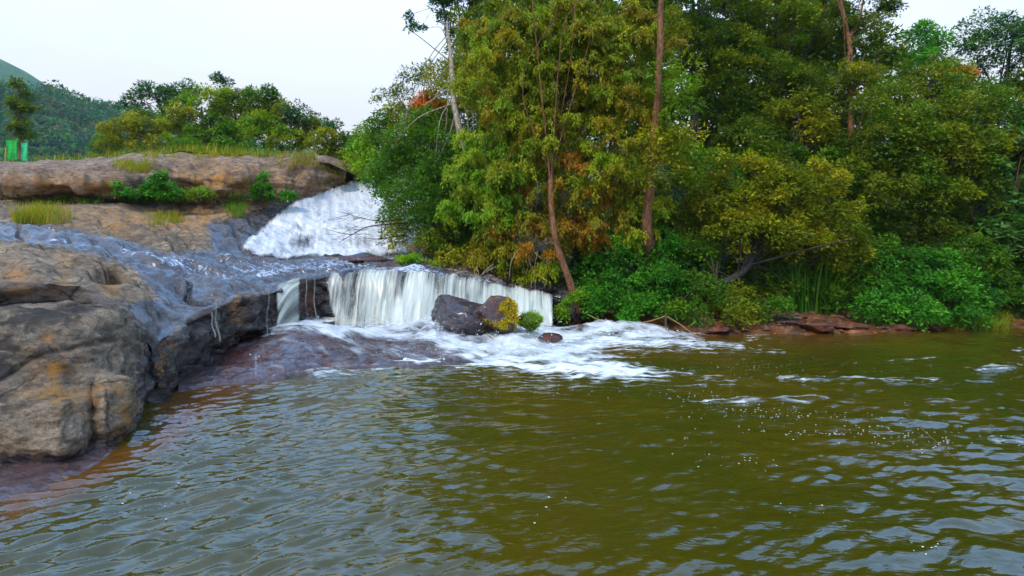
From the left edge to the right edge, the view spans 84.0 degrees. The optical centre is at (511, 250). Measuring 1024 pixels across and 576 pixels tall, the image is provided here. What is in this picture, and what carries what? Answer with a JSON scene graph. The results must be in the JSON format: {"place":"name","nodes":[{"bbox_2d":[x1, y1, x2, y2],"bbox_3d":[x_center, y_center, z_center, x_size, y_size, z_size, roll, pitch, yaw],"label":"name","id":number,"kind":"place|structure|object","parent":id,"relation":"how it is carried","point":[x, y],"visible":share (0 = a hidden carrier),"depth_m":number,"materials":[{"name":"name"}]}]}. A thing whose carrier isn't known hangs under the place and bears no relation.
{"place":"outdoors","nodes":[
{"label":"outdoors","id":0,"kind":"place"},
{"bbox_2d":[4,199,64,223],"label":"grass","id":1,"kind":"structure","parent":0,"point":[33,213],"depth_m":13.81,"materials":[{"name":"plant"}]},
{"bbox_2d":[0,445,118,500],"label":"rock apron","id":2,"kind":"object","parent":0,"point":[18,478],"visible":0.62,"depth_m":5.56,"materials":[{"name":"stone"}]},
{"bbox_2d":[47,199,82,223],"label":"grass","id":3,"kind":"structure","parent":0,"point":[66,215],"depth_m":14.08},
{"bbox_2d":[111,155,154,172],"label":"grass","id":4,"kind":"structure","parent":0,"point":[132,166],"depth_m":20.19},
{"bbox_2d":[142,207,189,225],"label":"grass","id":5,"kind":"structure","parent":0,"point":[173,214],"depth_m":18.46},
{"bbox_2d":[0,59,338,153],"bbox_3d":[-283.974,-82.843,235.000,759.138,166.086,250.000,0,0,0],"label":"hill","id":6,"kind":"structure","parent":0,"point":[7,69],"depth_m":286.16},
{"bbox_2d":[0,77,231,161],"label":"hillside forest","id":7,"kind":"object","parent":6,"relation":"on","point":[84,115],"visible":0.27,"depth_m":226.93,"materials":[{"name":"green plant"}]},
{"bbox_2d":[133,149,280,157],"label":"grass","id":8,"kind":"structure","parent":0,"point":[216,154],"depth_m":22.83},
{"bbox_2d":[219,194,249,216],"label":"grass","id":9,"kind":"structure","parent":0,"point":[231,206],"depth_m":20.80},
{"bbox_2d":[163,151,355,175],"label":"meadow","id":10,"kind":"structure","parent":0,"point":[243,155],"depth_m":24.65,"materials":[{"name":"green plant"}]},
{"bbox_2d":[84,134,123,156],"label":"shrub","id":11,"kind":"object","parent":10,"relation":"on","point":[97,149],"visible":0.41,"depth_m":30.66,"materials":[{"name":"green plant"}]},
{"bbox_2d":[91,107,172,153],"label":"tree","id":12,"kind":"object","parent":10,"relation":"on","point":[135,123],"visible":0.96,"depth_m":29.38,"materials":[{"name":"green plant"}]},
{"bbox_2d":[4,141,297,161],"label":"grass","id":13,"kind":"structure","parent":10,"relation":"on","point":[202,148],"depth_m":24.62,"materials":[{"name":"plant"}]},
{"bbox_2d":[114,77,196,145],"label":"tree","id":14,"kind":"object","parent":10,"relation":"on","point":[160,97],"visible":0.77,"depth_m":33.41,"materials":[{"name":"green plant"}]},
{"bbox_2d":[159,131,178,151],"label":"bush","id":15,"kind":"object","parent":10,"relation":"on","point":[168,136],"visible":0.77,"depth_m":28.85,"materials":[{"name":"green plant"}]},
{"bbox_2d":[156,82,240,148],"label":"tree","id":16,"kind":"object","parent":10,"relation":"on","point":[199,132],"visible":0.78,"depth_m":31.63,"materials":[{"name":"green plant"}]},
{"bbox_2d":[165,134,279,152],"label":"shrub","id":17,"kind":"object","parent":10,"relation":"on","point":[229,141],"visible":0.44,"depth_m":29.57,"materials":[{"name":"green plant"}]},
{"bbox_2d":[205,71,267,150],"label":"tree","id":18,"kind":"object","parent":10,"relation":"on","point":[222,80],"visible":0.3,"depth_m":33.42,"materials":[{"name":"green plant"}]},
{"bbox_2d":[233,83,306,153],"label":"tree","id":19,"kind":"object","parent":10,"relation":"on","point":[261,116],"visible":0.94,"depth_m":31.71,"materials":[{"name":"green plant"}]},
{"bbox_2d":[265,98,329,153],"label":"tree","id":20,"kind":"object","parent":10,"relation":"on","point":[305,124],"visible":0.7,"depth_m":32.10,"materials":[{"name":"green plant"}]},
{"bbox_2d":[302,117,355,159],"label":"tree","id":21,"kind":"object","parent":10,"relation":"on","point":[330,147],"visible":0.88,"depth_m":29.81,"materials":[{"name":"green plant"}]},
{"bbox_2d":[342,123,393,176],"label":"tree","id":22,"kind":"object","parent":10,"relation":"on","point":[356,129],"visible":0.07,"depth_m":34.95,"materials":[{"name":"green plant"}]},
{"bbox_2d":[52,239,489,285],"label":"shallow stream","id":23,"kind":"structure","parent":0,"point":[416,266],"depth_m":15.42,"materials":[{"name":"liquid"}]},
{"bbox_2d":[0,151,570,227],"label":"rock cliff","id":24,"kind":"structure","parent":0,"point":[88,177],"depth_m":20.89,"materials":[{"name":"stone"}]},
{"bbox_2d":[6,139,16,161],"bbox_3d":[-21.105,-4.175,24.003,0.459,1.083,0.122,0,0,0],"label":"screen","id":25,"kind":"object","parent":24,"relation":"on","point":[11,145],"visible":0.97,"depth_m":24.00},
{"bbox_2d":[2,74,44,159],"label":"tree","id":26,"kind":"object","parent":24,"relation":"on","point":[20,105],"visible":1,"depth_m":39.81,"materials":[{"name":"green plant"}]},
{"bbox_2d":[21,141,27,161],"bbox_3d":[-20.210,-4.028,23.603,0.294,1.001,0.095,0,0,11],"label":"screen","id":27,"kind":"object","parent":24,"relation":"on","point":[24,150],"visible":0.99,"depth_m":23.59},
{"bbox_2d":[107,179,139,200],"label":"shrub","id":28,"kind":"object","parent":24,"relation":"on","point":[124,193],"visible":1,"depth_m":18.96,"materials":[{"name":"green plant"}]},
{"bbox_2d":[248,170,300,205],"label":"shrub","id":29,"kind":"object","parent":24,"relation":"on","point":[255,190],"visible":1,"depth_m":21.59,"materials":[{"name":"green plant"}]},
{"bbox_2d":[274,147,324,168],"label":"grass","id":30,"kind":"structure","parent":24,"relation":"on","point":[304,157],"depth_m":23.96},
{"bbox_2d":[321,160,348,183],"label":"grass","id":31,"kind":"structure","parent":24,"relation":"on","point":[336,173],"depth_m":25.06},
{"bbox_2d":[340,95,434,182],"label":"tree","id":32,"kind":"object","parent":24,"relation":"on","point":[369,145],"visible":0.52,"depth_m":26.30,"materials":[{"name":"green plant"}]},
{"bbox_2d":[0,188,603,329],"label":"rock shelf","id":33,"kind":"object","parent":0,"point":[159,293],"visible":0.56,"depth_m":13.68,"materials":[{"name":"stone"}]},
{"bbox_2d":[2,190,296,204],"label":"grass","id":34,"kind":"structure","parent":33,"relation":"on","point":[126,196],"depth_m":19.77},
{"bbox_2d":[134,169,182,202],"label":"shrub","id":35,"kind":"object","parent":33,"relation":"on","point":[152,188],"visible":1,"depth_m":19.34,"materials":[{"name":"green plant"}]},
{"bbox_2d":[170,185,215,202],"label":"shrub","id":36,"kind":"object","parent":33,"relation":"on","point":[207,192],"visible":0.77,"depth_m":20.01,"materials":[{"name":"green plant"}]},
{"bbox_2d":[244,180,425,257],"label":"waterfall","id":37,"kind":"structure","parent":33,"relation":"on","point":[276,236],"depth_m":21.04,"materials":[{"name":"liquid"}]},
{"bbox_2d":[338,252,391,262],"bbox_3d":[-4.501,0.380,17.995,1.985,0.657,1.190,0,0,0],"label":"boulder","id":38,"kind":"object","parent":33,"relation":"on","point":[362,257],"visible":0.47,"depth_m":17.53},
{"bbox_2d":[378,259,445,267],"bbox_3d":[-3.074,0.509,17.308,2.217,0.530,1.053,0,0,-12],"label":"boulder","id":39,"kind":"object","parent":33,"relation":"on","point":[389,264],"visible":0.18,"depth_m":17.01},
{"bbox_2d":[393,252,440,266],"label":"moss clump","id":40,"kind":"object","parent":33,"relation":"on","point":[410,258],"visible":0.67,"depth_m":16.74,"materials":[{"name":"green plant"}]},
{"bbox_2d":[359,147,490,257],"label":"tree","id":41,"kind":"object","parent":33,"relation":"on","point":[400,203],"visible":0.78,"depth_m":18.38,"materials":[{"name":"green plant"}]},
{"bbox_2d":[316,209,407,244],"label":"fallen branch","id":42,"kind":"object","parent":41,"relation":"attached to","point":[378,225],"visible":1,"depth_m":17.68,"materials":[{"name":"wood"}]},
{"bbox_2d":[409,238,501,270],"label":"shrub","id":43,"kind":"object","parent":33,"relation":"on","point":[455,259],"visible":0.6,"depth_m":17.35,"materials":[{"name":"green plant"}]},
{"bbox_2d":[445,266,482,274],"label":"boulder","id":44,"kind":"object","parent":33,"relation":"on","point":[471,269],"visible":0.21,"depth_m":16.91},
{"bbox_2d":[476,250,550,288],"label":"hanging roots","id":45,"kind":"object","parent":33,"relation":"hanging from","point":[510,267],"visible":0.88,"depth_m":16.43,"materials":[{"name":"brown plant"}]},
{"bbox_2d":[507,281,553,293],"bbox_3d":[0.327,1.123,16.877,1.880,0.414,0.954,0,0,0],"label":"boulder","id":46,"kind":"object","parent":33,"relation":"on","point":[540,287],"visible":0.36,"depth_m":16.65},
{"bbox_2d":[0,268,603,402],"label":"rock ledge","id":47,"kind":"object","parent":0,"point":[191,342],"visible":0.37,"depth_m":10.77,"materials":[{"name":"stone"}]},
{"bbox_2d":[277,278,299,331],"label":"waterfall","id":48,"kind":"structure","parent":47,"relation":"on","point":[290,288],"depth_m":12.82,"materials":[{"name":"liquid"}]},
{"bbox_2d":[330,269,551,327],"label":"waterfall","id":49,"kind":"structure","parent":47,"relation":"on","point":[417,298],"depth_m":14.24,"materials":[{"name":"liquid"}]},
{"bbox_2d":[551,286,592,324],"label":"moss clump","id":50,"kind":"object","parent":47,"relation":"on","point":[574,296],"visible":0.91,"depth_m":15.89,"materials":[{"name":"green plant"}]},
{"bbox_2d":[177,322,578,391],"bbox_3d":[-0.694,2.286,12.949,12.472,1.307,6.125,0,0,-21],"label":"rock apron","id":51,"kind":"object","parent":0,"point":[301,350],"visible":0.31,"depth_m":10.88,"materials":[{"name":"stone"}]},
{"bbox_2d":[554,296,586,326],"bbox_3d":[1.713,1.746,16.547,0.950,0.989,1.281,0,0,10],"label":"boulder","id":52,"kind":"object","parent":51,"relation":"on","point":[575,318],"visible":0.34,"depth_m":16.13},
{"bbox_2d":[250,190,683,370],"bbox_3d":[-3.555,-0.251,15.515,9.072,4.905,17.876,0,0,-45],"label":"spray","id":53,"kind":"object","parent":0,"point":[389,324],"visible":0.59,"depth_m":13.56,"materials":[{"name":"liquid"}]},
{"bbox_2d":[255,316,696,369],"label":"white water","id":54,"kind":"structure","parent":0,"point":[453,342],"depth_m":12.33,"materials":[{"name":"liquid"}]},
{"bbox_2d":[431,294,486,339],"bbox_3d":[-1.085,1.514,12.997,1.606,1.015,1.234,0,0,0],"label":"boulder","id":55,"kind":"object","parent":54,"relation":"in","point":[458,315],"visible":0.74,"depth_m":12.61,"materials":[{"name":"stone"}]},
{"bbox_2d":[475,295,520,334],"bbox_3d":[-0.344,1.450,12.712,1.081,0.937,0.976,0,0,0],"label":"boulder","id":56,"kind":"object","parent":54,"relation":"in","point":[498,313],"visible":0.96,"depth_m":12.46,"materials":[{"name":"grey stone"}]},
{"bbox_2d":[517,309,544,333],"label":"shrub","id":57,"kind":"object","parent":54,"relation":"in","point":[531,321],"visible":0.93,"depth_m":12.70,"materials":[{"name":"green plant"}]},
{"bbox_2d":[537,332,562,342],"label":"boulder","id":58,"kind":"object","parent":54,"relation":"on","point":[553,337],"visible":0.95,"depth_m":12.41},
{"bbox_2d":[0,326,1023,575],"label":"river","id":59,"kind":"structure","parent":0,"point":[588,466],"depth_m":5.69,"materials":[{"name":"liquid"}]},
{"bbox_2d":[0,300,155,463],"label":"boulder","id":60,"kind":"object","parent":59,"relation":"in","point":[77,380],"visible":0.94,"depth_m":6.44,"materials":[{"name":"stone"}]},
{"bbox_2d":[121,358,1003,553],"bbox_3d":[3.319,2.180,8.366,14.844,0.088,6.102,0,0,-40],"label":"floating foam","id":61,"kind":"object","parent":59,"relation":"on","point":[763,430],"visible":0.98,"depth_m":7.30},
{"bbox_2d":[0,0,1023,151],"label":"sky","id":62,"kind":"structure","parent":0,"point":[329,56],"materials":[{"name":"white"}]},
{"bbox_2d":[370,140,1023,336],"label":"riverbank","id":63,"kind":"structure","parent":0,"point":[675,326],"depth_m":16.21,"materials":[{"name":"soil"}]},
{"bbox_2d":[368,57,448,162],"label":"tree","id":64,"kind":"object","parent":63,"relation":"on","point":[397,91],"visible":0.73,"depth_m":24.67,"materials":[{"name":"green plant"}]},
{"bbox_2d":[356,21,497,205],"bbox_3d":[-3.063,-5.150,21.087,5.534,7.475,4.952,0,0,0],"label":"tree","id":65,"kind":"object","parent":63,"relation":"on","point":[408,152],"visible":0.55,"depth_m":20.34,"materials":[{"name":"green plant"}]},
{"bbox_2d":[408,88,466,166],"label":"tree","id":66,"kind":"object","parent":63,"relation":"on","point":[427,99],"visible":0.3,"depth_m":23.33,"materials":[{"name":"green plant"}]},
{"bbox_2d":[401,0,478,131],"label":"tree","id":67,"kind":"object","parent":63,"relation":"on","point":[443,13],"visible":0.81,"depth_m":25.84,"materials":[{"name":"green plant"}]},
{"bbox_2d":[397,95,511,181],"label":"tree","id":68,"kind":"object","parent":63,"relation":"on","point":[470,114],"visible":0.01,"depth_m":28.79,"materials":[{"name":"green plant"}]},
{"bbox_2d":[408,170,529,255],"bbox_3d":[-1.388,-1.225,19.922,4.401,3.722,3.366,0,0,-26],"label":"shrub","id":69,"kind":"object","parent":63,"relation":"on","point":[461,243],"visible":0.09,"depth_m":19.43,"materials":[{"name":"green plant"}]},
{"bbox_2d":[441,13,518,165],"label":"tree","id":70,"kind":"object","parent":63,"relation":"on","point":[460,110],"visible":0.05,"depth_m":24.19,"materials":[{"name":"green plant"}]},
{"bbox_2d":[448,0,527,184],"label":"tree","id":71,"kind":"object","parent":63,"relation":"on","point":[468,13],"visible":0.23,"depth_m":25.09,"materials":[{"name":"green plant"}]},
{"bbox_2d":[432,84,562,269],"bbox_3d":[-0.389,-2.053,18.018,4.150,6.714,3.620,0,0,0],"label":"tree","id":72,"kind":"object","parent":63,"relation":"on","point":[492,202],"visible":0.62,"depth_m":17.20,"materials":[{"name":"green plant"}]},
{"bbox_2d":[460,0,596,204],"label":"tree","id":73,"kind":"object","parent":63,"relation":"on","point":[517,102],"visible":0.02,"depth_m":28.12,"materials":[{"name":"green plant"}]},
{"bbox_2d":[440,0,689,313],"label":"tree","id":74,"kind":"object","parent":63,"relation":"on","point":[545,71],"visible":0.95,"depth_m":16.65,"materials":[{"name":"green plant"}]},
{"bbox_2d":[490,193,687,289],"bbox_3d":[2.660,-0.326,18.558,6.969,3.422,2.662,0,0,-7],"label":"shrub","id":75,"kind":"object","parent":63,"relation":"on","point":[575,256],"visible":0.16,"depth_m":18.14,"materials":[{"name":"green plant"}]},
{"bbox_2d":[547,0,632,194],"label":"tree","id":76,"kind":"object","parent":63,"relation":"on","point":[583,131],"visible":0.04,"depth_m":28.44,"materials":[{"name":"green plant"}]},
{"bbox_2d":[569,222,698,328],"bbox_3d":[3.624,0.633,16.618,3.948,3.149,3.224,0,0,0],"label":"shrub","id":77,"kind":"object","parent":63,"relation":"on","point":[630,300],"visible":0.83,"depth_m":16.27,"materials":[{"name":"green plant"}]},
{"bbox_2d":[571,0,712,199],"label":"tree","id":78,"kind":"object","parent":63,"relation":"on","point":[631,128],"visible":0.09,"depth_m":26.92,"materials":[{"name":"green plant"}]},
{"bbox_2d":[608,0,709,269],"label":"tree","id":79,"kind":"object","parent":63,"relation":"on","point":[652,159],"visible":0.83,"depth_m":16.15,"materials":[{"name":"green plant"}]},
{"bbox_2d":[652,194,728,268],"bbox_3d":[5.785,-0.312,17.876,2.930,3.339,2.078,0,0,-26],"label":"shrub","id":80,"kind":"object","parent":63,"relation":"on","point":[685,229],"visible":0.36,"depth_m":17.61,"materials":[{"name":"green plant"}]},
{"bbox_2d":[646,0,751,177],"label":"tree","id":81,"kind":"object","parent":63,"relation":"on","point":[693,66],"visible":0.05,"depth_m":28.17,"materials":[{"name":"green plant"}]},
{"bbox_2d":[654,140,745,277],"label":"tree","id":82,"kind":"object","parent":63,"relation":"on","point":[691,173],"visible":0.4,"depth_m":18.14,"materials":[{"name":"green plant"}]},
{"bbox_2d":[402,175,1023,311],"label":"undergrowth","id":83,"kind":"object","parent":63,"relation":"on","point":[723,250],"visible":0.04,"depth_m":19.97,"materials":[{"name":"green plant"}]},
{"bbox_2d":[697,326,729,332],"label":"rock","id":84,"kind":"object","parent":63,"relation":"on","point":[712,329],"visible":0.9,"depth_m":14.77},
{"bbox_2d":[655,0,785,253],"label":"tree","id":85,"kind":"object","parent":63,"relation":"on","point":[710,112],"visible":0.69,"depth_m":21.78,"materials":[{"name":"green plant"}]},
{"bbox_2d":[654,232,797,330],"bbox_3d":[6.008,0.812,16.043,3.718,2.781,3.302,0,0,20],"label":"shrub","id":86,"kind":"object","parent":63,"relation":"on","point":[744,306],"visible":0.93,"depth_m":15.81,"materials":[{"name":"green plant"}]},
{"bbox_2d":[684,0,814,184],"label":"tree","id":87,"kind":"object","parent":63,"relation":"on","point":[707,139],"visible":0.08,"depth_m":26.86,"materials":[{"name":"green plant"}]},
{"bbox_2d":[695,0,863,239],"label":"tree","id":88,"kind":"object","parent":63,"relation":"on","point":[804,13],"visible":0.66,"depth_m":21.79,"materials":[{"name":"green plant"}]},
{"bbox_2d":[684,143,877,301],"bbox_3d":[7.875,-0.842,17.016,5.712,4.706,2.999,0,0,0],"label":"tree","id":89,"kind":"object","parent":63,"relation":"on","point":[764,225],"visible":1,"depth_m":16.51,"materials":[{"name":"green plant"}]},
{"bbox_2d":[723,239,847,304],"bbox_3d":[8.420,0.719,17.529,3.736,2.541,2.284,0,0,0],"label":"shrub","id":90,"kind":"object","parent":63,"relation":"on","point":[770,264],"visible":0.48,"depth_m":17.22,"materials":[{"name":"green plant"}]},
{"bbox_2d":[772,318,806,325],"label":"rock","id":91,"kind":"object","parent":63,"relation":"on","point":[784,321],"visible":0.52,"depth_m":15.54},
{"bbox_2d":[769,312,799,319],"bbox_3d":[7.546,1.816,15.801,0.831,0.205,0.098,0,0,14],"label":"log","id":92,"kind":"object","parent":91,"relation":"on","point":[791,317],"visible":0.83,"depth_m":15.76,"materials":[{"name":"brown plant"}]},
{"bbox_2d":[731,0,861,202],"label":"tree","id":93,"kind":"object","parent":63,"relation":"on","point":[828,8],"visible":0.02,"depth_m":28.08,"materials":[{"name":"green plant"}]},
{"bbox_2d":[702,60,908,271],"bbox_3d":[10.017,-3.020,20.032,6.430,7.656,4.537,0,0,0],"label":"tree","id":94,"kind":"object","parent":63,"relation":"on","point":[822,128],"visible":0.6,"depth_m":19.84,"materials":[{"name":"green plant"}]},
{"bbox_2d":[690,304,939,334],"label":"bank pebbles","id":95,"kind":"object","parent":63,"relation":"on","point":[814,318],"visible":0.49,"depth_m":15.73,"materials":[{"name":"stone"}]},
{"bbox_2d":[830,321,872,328],"bbox_3d":[9.175,2.037,15.585,1.274,0.213,0.671,0,0,0],"label":"rock","id":96,"kind":"object","parent":95,"relation":"on","point":[847,324],"visible":0.91,"depth_m":15.38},
{"bbox_2d":[799,321,834,331],"bbox_3d":[8.137,2.025,15.218,0.853,0.292,0.599,0,0,13],"label":"rock","id":97,"kind":"object","parent":63,"relation":"on","point":[817,326],"visible":0.99,"depth_m":14.98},
{"bbox_2d":[748,245,898,314],"bbox_3d":[8.835,0.718,16.990,4.763,2.364,4.008,0,0,0],"label":"bladed plant","id":98,"kind":"object","parent":63,"relation":"on","point":[802,306],"visible":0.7,"depth_m":16.75,"materials":[{"name":"green plant"}]},
{"bbox_2d":[787,12,914,207],"bbox_3d":[16.777,-6.724,27.632,7.078,10.455,5.739,0,0,0],"label":"tree","id":99,"kind":"object","parent":63,"relation":"on","point":[889,47],"visible":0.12,"depth_m":27.39,"materials":[{"name":"green plant"}]},
{"bbox_2d":[808,262,910,317],"bbox_3d":[10.403,1.323,17.157,2.802,2.073,2.064,0,0,0],"label":"shrub","id":100,"kind":"object","parent":63,"relation":"on","point":[839,298],"visible":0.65,"depth_m":16.78,"materials":[{"name":"green plant"}]},
{"bbox_2d":[817,0,909,262],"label":"tree","id":101,"kind":"object","parent":63,"relation":"on","point":[857,22],"visible":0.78,"depth_m":21.08,"materials":[{"name":"green plant"}]},
{"bbox_2d":[835,101,956,222],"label":"tree","id":102,"kind":"object","parent":63,"relation":"on","point":[857,124],"visible":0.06,"depth_m":26.59,"materials":[{"name":"green plant"}]},
{"bbox_2d":[876,323,924,329],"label":"rock","id":103,"kind":"object","parent":63,"relation":"on","point":[897,326],"visible":0.86,"depth_m":15.52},
{"bbox_2d":[867,17,958,206],"bbox_3d":[20.215,-7.056,29.157,4.289,9.951,4.925,0,0,29],"label":"tree","id":104,"kind":"object","parent":63,"relation":"on","point":[929,47],"visible":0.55,"depth_m":28.35,"materials":[{"name":"green plant"}]},
{"bbox_2d":[830,53,1023,286],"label":"tree","id":105,"kind":"object","parent":63,"relation":"on","point":[932,133],"visible":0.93,"depth_m":17.87,"materials":[{"name":"green plant"}]},
{"bbox_2d":[841,230,1022,331],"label":"shrub","id":106,"kind":"object","parent":63,"relation":"on","point":[924,296],"visible":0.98,"depth_m":16.17,"materials":[{"name":"green plant"}]},
{"bbox_2d":[898,83,1016,223],"bbox_3d":[21.073,-4.469,26.901,7.612,6.857,6.180,0,0,0],"label":"tree","id":107,"kind":"object","parent":63,"relation":"on","point":[1003,126],"visible":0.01,"depth_m":25.69,"materials":[{"name":"green plant"}]},
{"bbox_2d":[922,56,1020,258],"bbox_3d":[17.272,-3.462,21.773,3.247,7.867,2.605,0,0,26],"label":"tree","id":108,"kind":"object","parent":63,"relation":"on","point":[982,79],"visible":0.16,"depth_m":21.18,"materials":[{"name":"green plant"}]},
{"bbox_2d":[927,5,1023,213],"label":"tree","id":109,"kind":"object","parent":63,"relation":"on","point":[1015,28],"visible":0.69,"depth_m":24.31,"materials":[{"name":"green plant"}]},
{"bbox_2d":[966,103,1023,303],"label":"tree","id":110,"kind":"object","parent":63,"relation":"on","point":[1000,228],"visible":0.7,"depth_m":17.40,"materials":[{"name":"green plant"}]},
{"bbox_2d":[979,257,1023,318],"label":"shrub","id":111,"kind":"object","parent":63,"relation":"on","point":[1018,298],"visible":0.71,"depth_m":16.62,"materials":[{"name":"green plant"}]},
{"bbox_2d":[1002,63,1023,182],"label":"tree","id":112,"kind":"object","parent":63,"relation":"on","point":[1019,82],"visible":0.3,"depth_m":23.42,"materials":[{"name":"green plant"}]},
{"bbox_2d":[946,307,1016,330],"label":"grass","id":113,"kind":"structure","parent":0,"point":[1003,318],"depth_m":15.82,"materials":[{"name":"plant"}]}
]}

